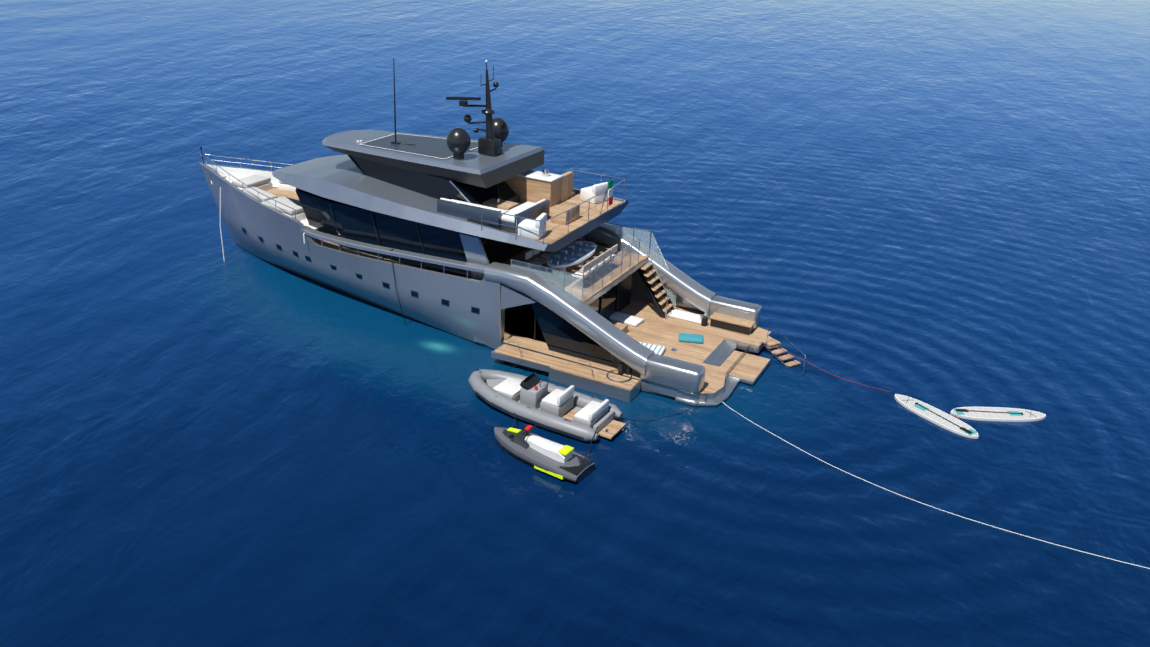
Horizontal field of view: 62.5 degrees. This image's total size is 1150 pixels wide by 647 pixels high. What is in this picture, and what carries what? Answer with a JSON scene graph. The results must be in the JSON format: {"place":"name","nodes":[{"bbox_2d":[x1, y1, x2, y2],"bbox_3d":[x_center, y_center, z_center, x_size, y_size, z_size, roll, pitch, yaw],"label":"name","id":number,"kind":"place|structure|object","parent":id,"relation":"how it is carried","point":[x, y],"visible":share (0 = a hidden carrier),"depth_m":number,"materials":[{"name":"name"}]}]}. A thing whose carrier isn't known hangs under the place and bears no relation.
{"place":"outdoors","nodes":[
{"label":"outdoors","id":0,"kind":"place"},
{"bbox_2d":[0,0,1149,646],"bbox_3d":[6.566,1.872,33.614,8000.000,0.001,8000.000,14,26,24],"label":"sea","id":1,"kind":"structure","parent":0,"point":[942,204],"depth_m":35.10,"materials":[{"name":"blue liquid"}]},
{"bbox_2d":[200,163,763,401],"bbox_3d":[-5.675,-2.410,38.690,25.932,4.382,7.000,14,26,24],"label":"yacht hull","id":2,"kind":"object","parent":1,"relation":"on","point":[255,219],"visible":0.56,"depth_m":36.58,"materials":[{"name":"grey metal"}]},
{"bbox_2d":[199,146,306,260],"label":"foredeck furnishings","id":3,"kind":"object","parent":2,"relation":"on","point":[284,193],"visible":0.42,"depth_m":41.22,"materials":[{"name":"white fabric"}]},
{"bbox_2d":[200,154,479,325],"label":"fittings","id":4,"kind":"object","parent":2,"relation":"in","point":[475,310],"visible":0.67,"depth_m":37.97,"materials":[{"name":"silver metal"}]},
{"bbox_2d":[272,129,628,280],"bbox_3d":[-5.658,-5.173,37.528,14.000,3.970,6.928,14,26,24],"label":"yacht superstructure","id":5,"kind":"object","parent":2,"relation":"on","point":[376,187],"visible":0.79,"depth_m":35.62,"materials":[{"name":"grey metal"}]},
{"bbox_2d":[391,58,508,158],"bbox_3d":[-4.826,-8.032,35.201,4.636,3.615,2.916,3,24,-1],"label":"yacht mast","id":6,"kind":"object","parent":5,"relation":"on","point":[458,140],"visible":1,"depth_m":34.98,"materials":[{"name":"black metal"}]},
{"bbox_2d":[437,169,624,244],"bbox_3d":[-1.435,-4.929,35.262,5.319,1.557,6.636,14,26,24],"label":"upper deck furniture","id":7,"kind":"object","parent":5,"relation":"on","point":[550,208],"depth_m":34.54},
{"bbox_2d":[273,185,770,405],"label":"yacht decks","id":8,"kind":"object","parent":2,"relation":"on","point":[712,352],"visible":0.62,"depth_m":34.65,"materials":[{"name":"brown wood"}]},
{"bbox_2d":[511,222,676,318],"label":"main deck furnishings","id":9,"kind":"object","parent":8,"relation":"on","point":[578,253],"visible":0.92,"depth_m":34.99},
{"bbox_2d":[514,274,805,375],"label":"beach club furnishings","id":10,"kind":"object","parent":8,"relation":"on","point":[612,303],"visible":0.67,"depth_m":35.94,"materials":[{"name":"brown wood"}]},
{"bbox_2d":[301,223,761,402],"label":"yacht wings","id":11,"kind":"object","parent":2,"relation":"attached to","point":[569,323],"visible":0.65,"depth_m":33.01},
{"bbox_2d":[494,424,595,482],"bbox_3d":[-1.052,3.631,27.817,3.305,1.105,1.275,17,28,29],"label":"jet ski","id":12,"kind":"object","parent":1,"relation":"on","point":[547,456],"visible":1,"depth_m":27.43,"materials":[{"name":"grey plastic"}]},
{"bbox_2d":[468,369,625,441],"bbox_3d":[-1.050,2.431,30.416,5.556,1.475,2.242,15,27,26],"label":"inflatable boat","id":13,"kind":"object","parent":1,"relation":"on","point":[568,411],"visible":1,"depth_m":29.97,"materials":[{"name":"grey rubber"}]},
{"bbox_2d":[475,342,1149,568],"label":"ropes","id":14,"kind":"object","parent":1,"relation":"on","point":[860,478],"visible":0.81,"depth_m":27.87,"materials":[{"name":"grey fabric"}]},
{"bbox_2d":[894,394,978,438],"bbox_3d":[11.950,3.052,31.448,0.860,0.175,3.256,-13,29,-32],"label":"paddleboard","id":15,"kind":"object","parent":1,"relation":"on","point":[938,417],"visible":0.94,"depth_m":31.28,"materials":[{"name":"white plastic"}]},
{"bbox_2d":[950,407,1045,421],"bbox_3d":[14.179,3.038,31.730,3.256,0.175,0.860,2,24,-2],"label":"paddleboard","id":16,"kind":"object","parent":1,"relation":"on","point":[999,414],"visible":0.96,"depth_m":31.61,"materials":[{"name":"white plastic"}]}
]}

